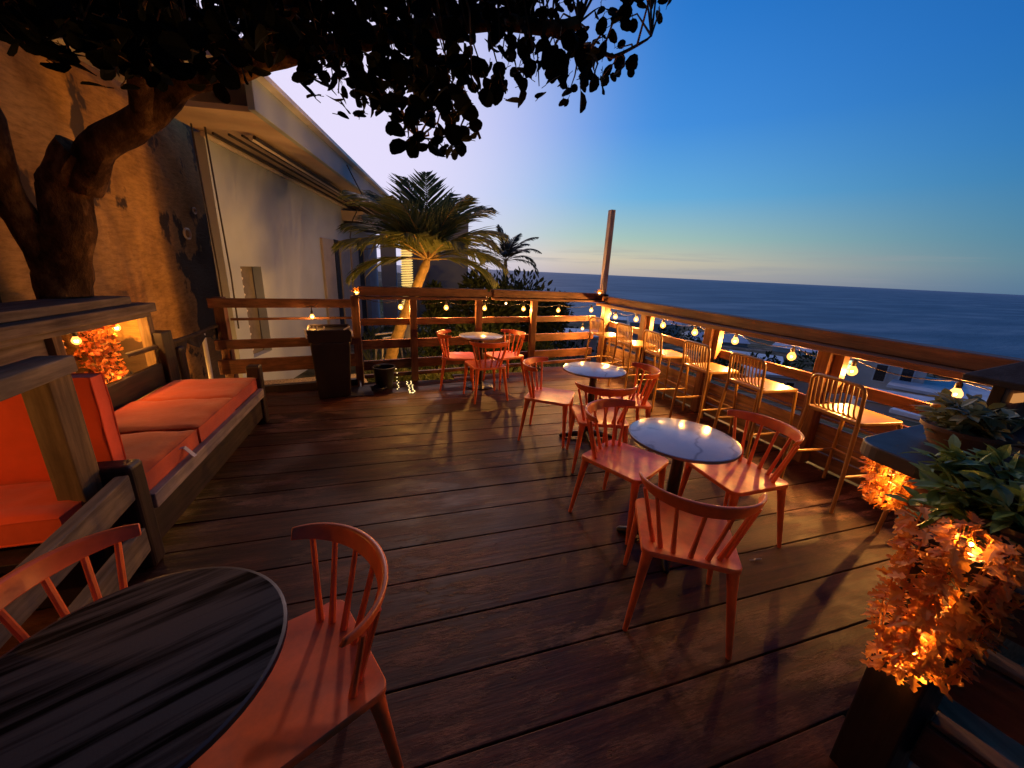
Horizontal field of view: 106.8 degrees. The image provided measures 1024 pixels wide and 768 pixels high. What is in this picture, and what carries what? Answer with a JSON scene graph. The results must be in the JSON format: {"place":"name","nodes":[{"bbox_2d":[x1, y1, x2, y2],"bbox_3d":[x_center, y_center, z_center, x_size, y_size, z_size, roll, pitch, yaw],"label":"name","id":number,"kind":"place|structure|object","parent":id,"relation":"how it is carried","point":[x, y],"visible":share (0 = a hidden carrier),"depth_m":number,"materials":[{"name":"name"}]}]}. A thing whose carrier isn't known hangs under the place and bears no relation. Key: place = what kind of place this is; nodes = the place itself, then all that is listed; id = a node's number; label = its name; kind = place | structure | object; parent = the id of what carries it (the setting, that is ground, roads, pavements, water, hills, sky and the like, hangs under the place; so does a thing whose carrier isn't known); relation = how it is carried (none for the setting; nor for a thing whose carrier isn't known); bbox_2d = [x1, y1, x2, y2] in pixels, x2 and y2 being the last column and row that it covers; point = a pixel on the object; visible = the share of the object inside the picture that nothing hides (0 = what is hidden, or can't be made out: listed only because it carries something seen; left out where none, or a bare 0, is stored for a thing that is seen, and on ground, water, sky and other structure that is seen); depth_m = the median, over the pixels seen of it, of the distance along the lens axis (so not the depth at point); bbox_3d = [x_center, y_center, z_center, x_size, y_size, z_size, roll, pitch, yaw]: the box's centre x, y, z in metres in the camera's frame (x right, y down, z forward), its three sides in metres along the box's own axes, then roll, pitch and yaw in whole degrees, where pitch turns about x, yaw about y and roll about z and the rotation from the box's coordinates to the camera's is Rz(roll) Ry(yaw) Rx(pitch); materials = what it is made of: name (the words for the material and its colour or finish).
{"place":"outdoors","nodes":[
{"label":"outdoors","id":0,"kind":"place"},
{"bbox_2d":[264,374,367,390],"bbox_3d":[-2.962,0.059,5.230,1.800,0.140,0.550,-6,19,-26],"label":"gravel strip","id":1,"kind":"object","parent":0,"point":[280,381],"visible":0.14,"depth_m":5.33,"materials":[{"name":"gravel"}]},
{"bbox_2d":[0,367,1000,767],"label":"deck","id":2,"kind":"structure","parent":0,"point":[502,639],"depth_m":2.05,"materials":[{"name":"brown wood"}]},
{"bbox_2d":[0,355,150,648],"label":"corner booth","id":3,"kind":"object","parent":2,"relation":"on","point":[44,386],"visible":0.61,"depth_m":1.64,"materials":[{"name":"brown wood"}]},
{"bbox_2d":[0,481,81,548],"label":"seat cushion","id":4,"kind":"object","parent":3,"relation":"on","point":[34,513],"visible":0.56,"depth_m":1.63,"materials":[{"name":"orange fabric"}]},
{"bbox_2d":[0,373,126,485],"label":"back cushion","id":5,"kind":"object","parent":3,"relation":"on","point":[21,460],"visible":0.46,"depth_m":1.81,"materials":[{"name":"orange fabric"}]},
{"bbox_2d":[0,296,163,400],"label":"plant shelter","id":6,"kind":"object","parent":2,"relation":"on","point":[32,328],"visible":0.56,"depth_m":2.56,"materials":[{"name":"paint"}]},
{"bbox_2d":[71,327,118,342],"bbox_3d":[-2.740,-0.078,1.828,0.072,0.136,3.185,-3,18,-19],"label":"string light","id":7,"kind":"object","parent":6,"relation":"hanging from","point":[75,335],"visible":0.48,"depth_m":2.67,"materials":[{"name":"black plastic"}]},
{"bbox_2d":[73,323,128,384],"bbox_3d":[-3.240,-0.176,3.009,0.305,0.677,0.288,-3,17,-17],"label":"potted plant","id":8,"kind":"object","parent":6,"relation":"on","point":[101,337],"visible":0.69,"depth_m":2.97,"materials":[{"name":"plant"}]},
{"bbox_2d":[0,523,188,767],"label":"spindle chair","id":9,"kind":"object","parent":2,"relation":"on","point":[16,583],"visible":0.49,"depth_m":1.10,"materials":[{"name":"orange wood"}]},
{"bbox_2d":[0,566,287,767],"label":"round table","id":10,"kind":"object","parent":2,"relation":"on","point":[173,670],"visible":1,"depth_m":0.83,"materials":[{"name":"black wood"}]},
{"bbox_2d":[122,324,218,378],"bbox_3d":[-3.280,-0.087,3.841,0.086,0.867,1.480,-1,17,-11],"label":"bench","id":11,"kind":"object","parent":2,"relation":"on","point":[197,338],"visible":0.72,"depth_m":4.00,"materials":[{"name":"brown wood"}]},
{"bbox_2d":[97,330,268,568],"bbox_3d":[-2.615,0.210,2.862,0.852,0.930,2.410,-3,17,-17],"label":"timber bench","id":12,"kind":"object","parent":2,"relation":"on","point":[157,511],"visible":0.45,"depth_m":2.64,"materials":[{"name":"brown wood"}]},
{"bbox_2d":[120,429,199,490],"bbox_3d":[-2.317,0.461,2.192,0.728,0.151,0.638,-3,17,-17],"label":"seat cushion","id":13,"kind":"object","parent":12,"relation":"on","point":[160,455],"visible":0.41,"depth_m":2.29,"materials":[{"name":"orange fabric"}]},
{"bbox_2d":[114,398,234,442],"bbox_3d":[-2.533,0.270,2.770,0.678,0.158,0.628,-3,17,-17],"label":"seat cushion","id":14,"kind":"object","parent":12,"relation":"on","point":[205,418],"visible":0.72,"depth_m":2.72,"materials":[{"name":"orange fabric"}]},
{"bbox_2d":[137,377,257,408],"bbox_3d":[-2.724,0.093,3.349,0.668,0.155,0.618,-3,17,-17],"label":"seat cushion","id":15,"kind":"object","parent":12,"relation":"on","point":[239,391],"visible":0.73,"depth_m":3.29,"materials":[{"name":"orange fabric"}]},
{"bbox_2d":[206,296,357,392],"bbox_3d":[-2.760,-0.460,4.747,1.488,1.210,0.156,-6,19,-26],"label":"timber fence","id":16,"kind":"object","parent":2,"relation":"on","point":[229,363],"visible":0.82,"depth_m":4.55,"materials":[{"name":"brown wood"}]},
{"bbox_2d":[189,522,403,767],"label":"spindle chair","id":17,"kind":"object","parent":2,"relation":"on","point":[325,682],"visible":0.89,"depth_m":1.09,"materials":[{"name":"orange wood"}]},
{"bbox_2d":[303,324,352,398],"bbox_3d":[-2.223,-0.304,4.682,0.517,0.898,0.495,-5,18,-25],"label":"waste bin","id":18,"kind":"object","parent":2,"relation":"on","point":[330,348],"visible":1,"depth_m":4.52,"materials":[{"name":"plastic"}]},
{"bbox_2d":[349,380,373,396],"bbox_3d":[-1.955,0.053,4.916,0.298,0.105,0.382,-4,18,-22],"label":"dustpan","id":19,"kind":"object","parent":2,"relation":"on","point":[361,391],"visible":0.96,"depth_m":4.83,"materials":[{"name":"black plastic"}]},
{"bbox_2d":[370,384,386,391],"bbox_3d":[-1.762,0.059,4.988,0.231,0.061,0.193,-3,17,-17],"label":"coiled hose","id":20,"kind":"object","parent":2,"relation":"on","point":[376,388],"visible":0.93,"depth_m":5.00,"materials":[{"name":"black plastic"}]},
{"bbox_2d":[372,364,394,389],"bbox_3d":[-1.720,-0.095,5.119,0.296,0.292,0.296,-3,17,-17],"label":"bucket","id":21,"kind":"object","parent":2,"relation":"on","point":[384,374],"visible":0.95,"depth_m":5.04,"materials":[{"name":"black plastic"}]},
{"bbox_2d":[436,329,474,390],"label":"spindle chair","id":22,"kind":"object","parent":2,"relation":"on","point":[462,356],"visible":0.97,"depth_m":5.14,"materials":[{"name":"red wood"}]},
{"bbox_2d":[350,286,603,384],"bbox_3d":[-0.288,-0.811,5.962,4.096,1.312,0.223,-6,19,-26],"label":"timber fence","id":23,"kind":"object","parent":2,"relation":"on","point":[414,342],"visible":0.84,"depth_m":5.66,"materials":[{"name":"brown wood"}]},
{"bbox_2d":[350,288,361,294],"bbox_3d":[-2.003,-1.194,4.902,0.185,0.094,0.188,-3,17,-17],"label":"flower lamp","id":24,"kind":"object","parent":23,"relation":"on","point":[355,290],"visible":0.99,"depth_m":4.87,"materials":[{"name":"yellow plastic"}]},
{"bbox_2d":[366,299,594,310],"bbox_3d":[-0.252,-1.237,6.009,3.967,0.224,0.077,-6,19,-26],"label":"string light","id":25,"kind":"object","parent":23,"relation":"hanging from","point":[400,302],"visible":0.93,"depth_m":5.91,"materials":[{"name":"black plastic"}]},
{"bbox_2d":[459,332,502,389],"bbox_3d":[-0.443,-0.321,5.326,0.601,0.724,0.601,3,17,2],"label":"round table","id":26,"kind":"object","parent":2,"relation":"on","point":[480,337],"visible":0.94,"depth_m":5.27,"materials":[{"name":"white stone"}]},
{"bbox_2d":[463,340,508,403],"bbox_3d":[-0.327,-0.190,4.844,0.511,0.763,0.512,-5,18,-25],"label":"spindle chair","id":27,"kind":"object","parent":2,"relation":"on","point":[479,365],"visible":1,"depth_m":4.69,"materials":[{"name":"red wood"}]},
{"bbox_2d":[483,329,525,389],"bbox_3d":[-0.088,-0.371,5.489,0.512,0.763,0.511,-9,20,-34],"label":"spindle chair","id":28,"kind":"object","parent":2,"relation":"on","point":[511,354],"visible":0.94,"depth_m":5.50,"materials":[{"name":"red wood"}]},
{"bbox_2d":[518,357,574,447],"bbox_3d":[0.343,0.159,3.785,0.512,0.763,0.511,7,17,16],"label":"spindle chair","id":29,"kind":"object","parent":2,"relation":"on","point":[558,397],"visible":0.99,"depth_m":3.70,"materials":[{"name":"red wood"}]},
{"bbox_2d":[559,362,625,446],"bbox_3d":[0.780,0.201,3.783,0.601,0.727,0.601,17,22,40],"label":"round table","id":30,"kind":"object","parent":2,"relation":"on","point":[593,371],"visible":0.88,"depth_m":3.69,"materials":[{"name":"white stone"}]},
{"bbox_2d":[566,381,637,472],"bbox_3d":[0.752,0.335,3.263,0.511,0.763,0.512,3,17,1],"label":"spindle chair","id":31,"kind":"object","parent":2,"relation":"on","point":[578,413],"visible":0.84,"depth_m":3.10,"materials":[{"name":"red wood"}]},
{"bbox_2d":[584,316,624,380],"bbox_3d":[1.503,-0.589,6.105,0.477,0.970,0.468,-4,18,-21],"label":"bar stool","id":32,"kind":"object","parent":2,"relation":"on","point":[604,334],"visible":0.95,"depth_m":6.01,"materials":[{"name":"yellow paint"}]},
{"bbox_2d":[568,398,668,544],"bbox_3d":[0.723,0.541,2.570,0.512,0.763,0.511,18,23,42],"label":"spindle chair","id":33,"kind":"object","parent":2,"relation":"on","point":[624,461],"visible":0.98,"depth_m":2.54,"materials":[{"name":"red wood"}]},
{"bbox_2d":[594,362,660,450],"bbox_3d":[1.137,0.204,3.760,0.512,0.763,0.511,3,17,2],"label":"spindle chair","id":34,"kind":"object","parent":2,"relation":"on","point":[642,402],"visible":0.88,"depth_m":3.69,"materials":[{"name":"red wood"}]},
{"bbox_2d":[608,322,656,393],"bbox_3d":[1.743,-0.378,5.439,0.477,0.970,0.468,-2,17,-15],"label":"bar stool","id":35,"kind":"object","parent":2,"relation":"on","point":[630,343],"visible":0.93,"depth_m":5.30,"materials":[{"name":"yellow paint"}]},
{"bbox_2d":[635,329,689,411],"bbox_3d":[1.922,-0.188,4.833,0.477,0.970,0.468,-1,17,-12],"label":"bar stool","id":36,"kind":"object","parent":2,"relation":"on","point":[668,354],"visible":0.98,"depth_m":4.72,"materials":[{"name":"yellow paint"}]},
{"bbox_2d":[616,418,741,572],"bbox_3d":[0.971,0.652,2.303,0.601,0.727,0.601,-6,19,-27],"label":"round table","id":37,"kind":"object","parent":2,"relation":"on","point":[679,442],"visible":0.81,"depth_m":2.17,"materials":[{"name":"white stone"}]},
{"bbox_2d":[622,472,767,659],"bbox_3d":[0.819,0.770,1.819,0.511,0.763,0.512,7,17,15],"label":"spindle chair","id":38,"kind":"object","parent":2,"relation":"on","point":[669,526],"visible":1,"depth_m":1.67,"materials":[{"name":"orange wood"}]},
{"bbox_2d":[669,340,737,433],"bbox_3d":[2.137,0.018,4.177,0.477,0.970,0.468,-2,17,-14],"label":"bar stool","id":39,"kind":"object","parent":2,"relation":"on","point":[708,368],"visible":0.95,"depth_m":4.07,"materials":[{"name":"yellow paint"}]},
{"bbox_2d":[678,410,804,547],"bbox_3d":[1.454,0.612,2.450,0.512,0.763,0.511,-2,17,-15],"label":"spindle chair","id":40,"kind":"object","parent":2,"relation":"on","point":[738,478],"visible":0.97,"depth_m":2.38,"materials":[{"name":"red wood"}]},
{"bbox_2d":[713,352,797,459],"bbox_3d":[2.316,0.199,3.601,0.477,0.970,0.468,-1,17,-13],"label":"bar stool","id":41,"kind":"object","parent":2,"relation":"on","point":[760,386],"visible":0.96,"depth_m":3.46,"materials":[{"name":"yellow paint"}]},
{"bbox_2d":[596,296,1023,511],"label":"bar fence","id":42,"kind":"object","parent":2,"relation":"on","point":[836,349],"visible":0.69,"depth_m":3.53,"materials":[{"name":"brown wood"}]},
{"bbox_2d":[600,209,615,295],"bbox_3d":[1.640,-2.237,6.553,0.160,1.400,0.140,-3,17,-17],"label":"corner mast","id":43,"kind":"object","parent":42,"relation":"on","point":[607,248],"visible":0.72,"depth_m":6.51,"materials":[{"name":"brown wood"}]},
{"bbox_2d":[610,309,990,395],"bbox_3d":[2.527,-0.544,4.449,0.076,0.204,5.455,-3,17,-17],"label":"string light","id":44,"kind":"object","parent":42,"relation":"hanging from","point":[959,384],"visible":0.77,"depth_m":3.22,"materials":[{"name":"black plastic"}]},
{"bbox_2d":[779,373,902,513],"bbox_3d":[2.543,0.417,2.909,0.477,0.970,0.468,-1,17,-11],"label":"bar stool","id":45,"kind":"object","parent":2,"relation":"on","point":[854,414],"visible":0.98,"depth_m":2.77,"materials":[{"name":"yellow paint"}]},
{"bbox_2d":[874,403,940,532],"bbox_3d":[2.769,0.614,2.288,0.477,0.970,0.468,0,17,-9],"label":"bar stool","id":46,"kind":"object","parent":2,"relation":"on","point":[881,521],"visible":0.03,"depth_m":2.55,"materials":[{"name":"yellow paint"}]},
{"bbox_2d":[829,530,1023,767],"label":"stair fence","id":47,"kind":"object","parent":2,"relation":"on","point":[888,722],"visible":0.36,"depth_m":1.12,"materials":[{"name":"brown wood"}]},
{"bbox_2d":[860,503,1023,702],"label":"leaf garland","id":48,"kind":"object","parent":47,"relation":"hanging from","point":[953,625],"visible":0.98,"depth_m":1.01},
{"bbox_2d":[884,434,1023,560],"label":"potted plant","id":49,"kind":"object","parent":47,"relation":"on","point":[994,499],"visible":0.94,"depth_m":1.19,"materials":[{"name":"green plant"}]},
{"bbox_2d":[860,424,1023,664],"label":"bar counter","id":50,"kind":"object","parent":2,"relation":"on","point":[885,448],"visible":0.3,"depth_m":1.53,"materials":[{"name":"brown wood"}]},
{"bbox_2d":[858,456,917,514],"bbox_3d":[1.596,0.420,1.601,0.214,0.265,0.238,7,17,13],"label":"leaf garland","id":51,"kind":"object","parent":50,"relation":"hanging from","point":[883,486],"visible":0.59,"depth_m":1.60},
{"bbox_2d":[912,388,1023,454],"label":"potted plant","id":52,"kind":"object","parent":50,"relation":"on","point":[971,421],"visible":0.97,"depth_m":1.46,"materials":[{"name":"green plant"}]},
{"bbox_2d":[962,361,1023,448],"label":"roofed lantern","id":53,"kind":"object","parent":50,"relation":"on","point":[1006,382],"visible":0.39,"depth_m":1.60,"materials":[{"name":"black metal"}]},
{"bbox_2d":[199,0,1023,294],"label":"sky","id":54,"kind":"structure","parent":0,"point":[849,143],"materials":[{"name":"blue"}]},
{"bbox_2d":[295,271,937,512],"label":"hillside","id":55,"kind":"structure","parent":0,"point":[755,347],"depth_m":44.25,"materials":[{"name":"green plant"}]},
{"bbox_2d":[47,37,468,380],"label":"rendered building","id":56,"kind":"structure","parent":55,"relation":"on","point":[281,159],"depth_m":5.89,"materials":[{"name":"white paint"}]},
{"bbox_2d":[183,228,191,239],"bbox_3d":[-4.217,-1.951,4.941,0.026,0.148,0.194,-3,17,-17],"label":"cable ring","id":57,"kind":"object","parent":56,"relation":"attached to","point":[184,233],"visible":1,"depth_m":4.92,"materials":[{"name":"white plastic"}]},
{"bbox_2d":[190,123,239,328],"bbox_3d":[-3.394,-1.723,4.377,0.030,2.180,0.156,17,22,39],"label":"drainpipe","id":58,"kind":"object","parent":56,"relation":"hanging from","point":[191,126],"visible":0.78,"depth_m":4.31,"materials":[{"name":"grey metal"}]},
{"bbox_2d":[333,239,344,323],"bbox_3d":[-4.236,-2.173,9.381,0.020,2.600,0.300,0,17,-7],"label":"doorway","id":59,"kind":"structure","parent":56,"relation":"in","point":[337,259],"depth_m":9.27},
{"bbox_2d":[358,248,367,334],"bbox_3d":[-4.507,-2.818,11.493,0.020,2.600,0.550,0,17,-7],"label":"doorway","id":60,"kind":"structure","parent":56,"relation":"in","point":[362,281],"depth_m":11.51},
{"bbox_2d":[346,165,383,249],"bbox_3d":[-2.819,-3.179,7.036,0.426,1.315,1.136,4,17,4],"label":"loose wire","id":61,"kind":"object","parent":56,"relation":"hanging from","point":[358,207],"visible":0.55,"depth_m":6.85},
{"bbox_2d":[375,332,404,359],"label":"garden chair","id":62,"kind":"object","parent":55,"relation":"on","point":[383,349],"visible":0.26,"depth_m":8.01,"materials":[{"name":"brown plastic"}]},
{"bbox_2d":[331,169,510,359],"bbox_3d":[-1.429,-1.693,6.471,2.953,3.665,2.225,-3,17,-17],"label":"palm tree","id":63,"kind":"object","parent":55,"relation":"on","point":[426,230],"visible":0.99,"depth_m":6.07,"materials":[{"name":"green plant"}]},
{"bbox_2d":[419,279,451,352],"bbox_3d":[-1.700,-1.228,8.304,0.689,2.050,0.928,5,17,6],"label":"shrub","id":64,"kind":"object","parent":55,"relation":"on","point":[438,310],"visible":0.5,"depth_m":8.11,"materials":[{"name":"green plant"}]},
{"bbox_2d":[417,324,469,376],"bbox_3d":[-1.400,-0.568,7.377,1.137,1.353,1.031,-3,17,-17],"label":"shrub","id":65,"kind":"object","parent":55,"relation":"on","point":[430,352],"visible":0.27,"depth_m":7.24,"materials":[{"name":"green plant"}]},
{"bbox_2d":[449,311,501,372],"bbox_3d":[-0.793,-0.699,7.636,1.144,1.519,1.367,-3,17,-17],"label":"shrub","id":66,"kind":"object","parent":55,"relation":"on","point":[466,329],"visible":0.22,"depth_m":7.36,"materials":[{"name":"green plant"}]},
{"bbox_2d":[435,267,525,350],"bbox_3d":[-0.703,-1.524,9.281,2.184,2.568,2.050,-11,21,-38],"label":"shrub","id":67,"kind":"object","parent":55,"relation":"on","point":[481,282],"visible":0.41,"depth_m":9.07,"materials":[{"name":"green plant"}]},
{"bbox_2d":[473,224,541,280],"bbox_3d":[-0.450,-5.138,20.302,3.295,6.385,3.404,9,18,21],"label":"palm tree","id":68,"kind":"object","parent":55,"relation":"on","point":[509,249],"visible":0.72,"depth_m":19.77,"materials":[{"name":"green plant"}]},
{"bbox_2d":[495,326,527,371],"bbox_3d":[-0.062,-0.709,8.427,1.017,1.254,1.497,-3,17,-17],"label":"shrub","id":69,"kind":"object","parent":55,"relation":"on","point":[524,347],"visible":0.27,"depth_m":7.99,"materials":[{"name":"green plant"}]},
{"bbox_2d":[355,300,694,384],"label":"grass","id":70,"kind":"structure","parent":55,"relation":"on","point":[432,376],"depth_m":8.31,"materials":[{"name":"green plant"}]},
{"bbox_2d":[400,245,412,352],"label":"lit column","id":71,"kind":"structure","parent":70,"relation":"on","point":[407,272],"depth_m":8.60,"materials":[{"name":"white plastic"}]},
{"bbox_2d":[494,266,574,348],"bbox_3d":[0.270,-2.725,14.163,3.861,3.187,3.942,15,21,36],"label":"shrub","id":72,"kind":"object","parent":55,"relation":"on","point":[547,327],"visible":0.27,"depth_m":13.40,"materials":[{"name":"green plant"}]},
{"bbox_2d":[524,341,553,371],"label":"shrub","id":73,"kind":"object","parent":55,"relation":"on","point":[538,344],"visible":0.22,"depth_m":9.42,"materials":[{"name":"green plant"}]},
{"bbox_2d":[533,288,573,332],"bbox_3d":[1.426,-3.466,19.741,3.055,3.098,3.471,14,20,32],"label":"shrub","id":74,"kind":"object","parent":55,"relation":"on","point":[566,303],"visible":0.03,"depth_m":19.57,"materials":[{"name":"green plant"}]},
{"bbox_2d":[547,329,596,358],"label":"shrub","id":75,"kind":"object","parent":55,"relation":"on","point":[570,344],"visible":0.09,"depth_m":33.85,"materials":[{"name":"green plant"}]},
{"bbox_2d":[550,328,598,360],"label":"hillside house","id":76,"kind":"structure","parent":55,"relation":"on","point":[592,342],"depth_m":35.85,"materials":[{"name":"metal"}]},
{"bbox_2d":[567,340,575,347],"bbox_3d":[5.630,-3.773,35.900,0.780,0.680,0.105,5,17,8],"label":"window","id":77,"kind":"structure","parent":76,"relation":"in","point":[574,342],"depth_m":35.84,"materials":[{"name":"white glass"}]},
{"bbox_2d":[608,316,626,333],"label":"hillside house","id":78,"kind":"structure","parent":55,"relation":"on","point":[617,319],"depth_m":104.27,"materials":[{"name":"metal"}]},
{"bbox_2d":[626,316,681,337],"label":"hillside house","id":79,"kind":"structure","parent":55,"relation":"on","point":[632,321],"depth_m":94.61,"materials":[{"name":"metal"}]},
{"bbox_2d":[653,321,703,342],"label":"shrub","id":80,"kind":"object","parent":55,"relation":"on","point":[688,336],"visible":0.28,"depth_m":60.34,"materials":[{"name":"green plant"}]},
{"bbox_2d":[682,331,749,347],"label":"hillside house","id":81,"kind":"structure","parent":55,"relation":"on","point":[730,339],"depth_m":68.12,"materials":[{"name":"metal"}]},
{"bbox_2d":[699,352,758,372],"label":"shrub","id":82,"kind":"object","parent":55,"relation":"on","point":[721,362],"visible":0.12,"depth_m":42.18,"materials":[{"name":"green plant"}]},
{"bbox_2d":[729,350,783,364],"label":"hillside house","id":83,"kind":"structure","parent":55,"relation":"on","point":[759,355],"depth_m":52.03,"materials":[{"name":"metal"}]},
{"bbox_2d":[742,364,808,393],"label":"hillside house","id":84,"kind":"structure","parent":55,"relation":"on","point":[801,386],"depth_m":28.64,"materials":[{"name":"metal"}]},
{"bbox_2d":[784,381,795,387],"bbox_3d":[20.951,0.089,28.674,0.680,0.580,0.105,7,17,15],"label":"window","id":85,"kind":"structure","parent":84,"relation":"in","point":[789,383],"depth_m":28.60,"materials":[{"name":"white glass"}]},
{"bbox_2d":[743,351,812,372],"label":"shrub","id":86,"kind":"object","parent":55,"relation":"on","point":[776,361],"visible":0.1,"depth_m":42.08,"materials":[{"name":"green plant"}]},
{"bbox_2d":[772,342,817,357],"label":"hillside house","id":87,"kind":"structure","parent":55,"relation":"on","point":[786,349],"depth_m":64.32,"materials":[{"name":"metal"}]},
{"bbox_2d":[791,349,816,367],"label":"shrub","id":88,"kind":"object","parent":55,"relation":"on","point":[810,358],"visible":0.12,"depth_m":52.83,"materials":[{"name":"green plant"}]},
{"bbox_2d":[827,357,926,400],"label":"hillside house","id":89,"kind":"structure","parent":55,"relation":"on","point":[865,375],"depth_m":28.87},
{"bbox_2d":[845,359,853,373],"bbox_3d":[26.191,-1.461,30.140,1.130,1.230,0.135,18,23,42],"label":"window","id":90,"kind":"structure","parent":89,"relation":"in","point":[848,370],"depth_m":29.84,"materials":[{"name":"glass"}]},
{"bbox_2d":[871,363,889,382],"bbox_3d":[27.787,-0.844,28.681,0.780,1.380,0.105,18,23,42],"label":"window","id":91,"kind":"structure","parent":89,"relation":"in","point":[878,375],"depth_m":28.65,"materials":[{"name":"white glass"}]},
{"bbox_2d":[898,368,915,381],"bbox_3d":[28.787,-0.660,27.702,0.780,1.380,0.105,18,23,42],"label":"window","id":92,"kind":"structure","parent":89,"relation":"in","point":[907,372],"depth_m":27.67,"materials":[{"name":"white glass"}]},
{"bbox_2d":[848,387,934,415],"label":"hillside house","id":93,"kind":"structure","parent":55,"relation":"on","point":[873,406],"depth_m":23.32,"materials":[{"name":"metal"}]},
{"bbox_2d":[889,407,920,421],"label":"hillside house","id":94,"kind":"structure","parent":55,"relation":"on","point":[904,414],"depth_m":18.25,"materials":[{"name":"metal"}]},
{"bbox_2d":[886,377,991,400],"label":"hillside house","id":95,"kind":"structure","parent":55,"relation":"on","point":[929,387],"depth_m":26.30,"materials":[{"name":"metal"}]},
{"bbox_2d":[933,374,992,386],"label":"hillside house","id":96,"kind":"structure","parent":55,"relation":"on","point":[943,377],"depth_m":29.76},
{"bbox_2d":[937,694,1023,767],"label":"stacked plank","id":97,"kind":"object","parent":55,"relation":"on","point":[996,739],"visible":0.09,"depth_m":1.70,"materials":[{"name":"grey wood"}]},
{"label":"deck substructure","id":98,"kind":"structure","parent":55,"relation":"on","visible":0},
{"bbox_2d":[0,3,262,378],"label":"stucco wall","id":99,"kind":"structure","parent":98,"relation":"on","point":[145,250],"depth_m":4.10,"materials":[{"name":"beige paint"}]},
{"bbox_2d":[0,0,671,382],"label":"spreading tree","id":100,"kind":"object","parent":98,"relation":"on","point":[54,234],"visible":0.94,"depth_m":2.22,"materials":[{"name":"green plant"}]},
{"bbox_2d":[377,264,1023,358],"bbox_3d":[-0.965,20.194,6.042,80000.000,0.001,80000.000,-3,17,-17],"label":"sea","id":101,"kind":"structure","parent":0,"point":[989,323],"depth_m":411.60,"materials":[{"name":"liquid"}]},
{"bbox_2d":[907,761,919,767],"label":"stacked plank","id":102,"kind":"object","parent":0,"point":[912,764],"depth_m":1.59,"materials":[{"name":"brown wood"}]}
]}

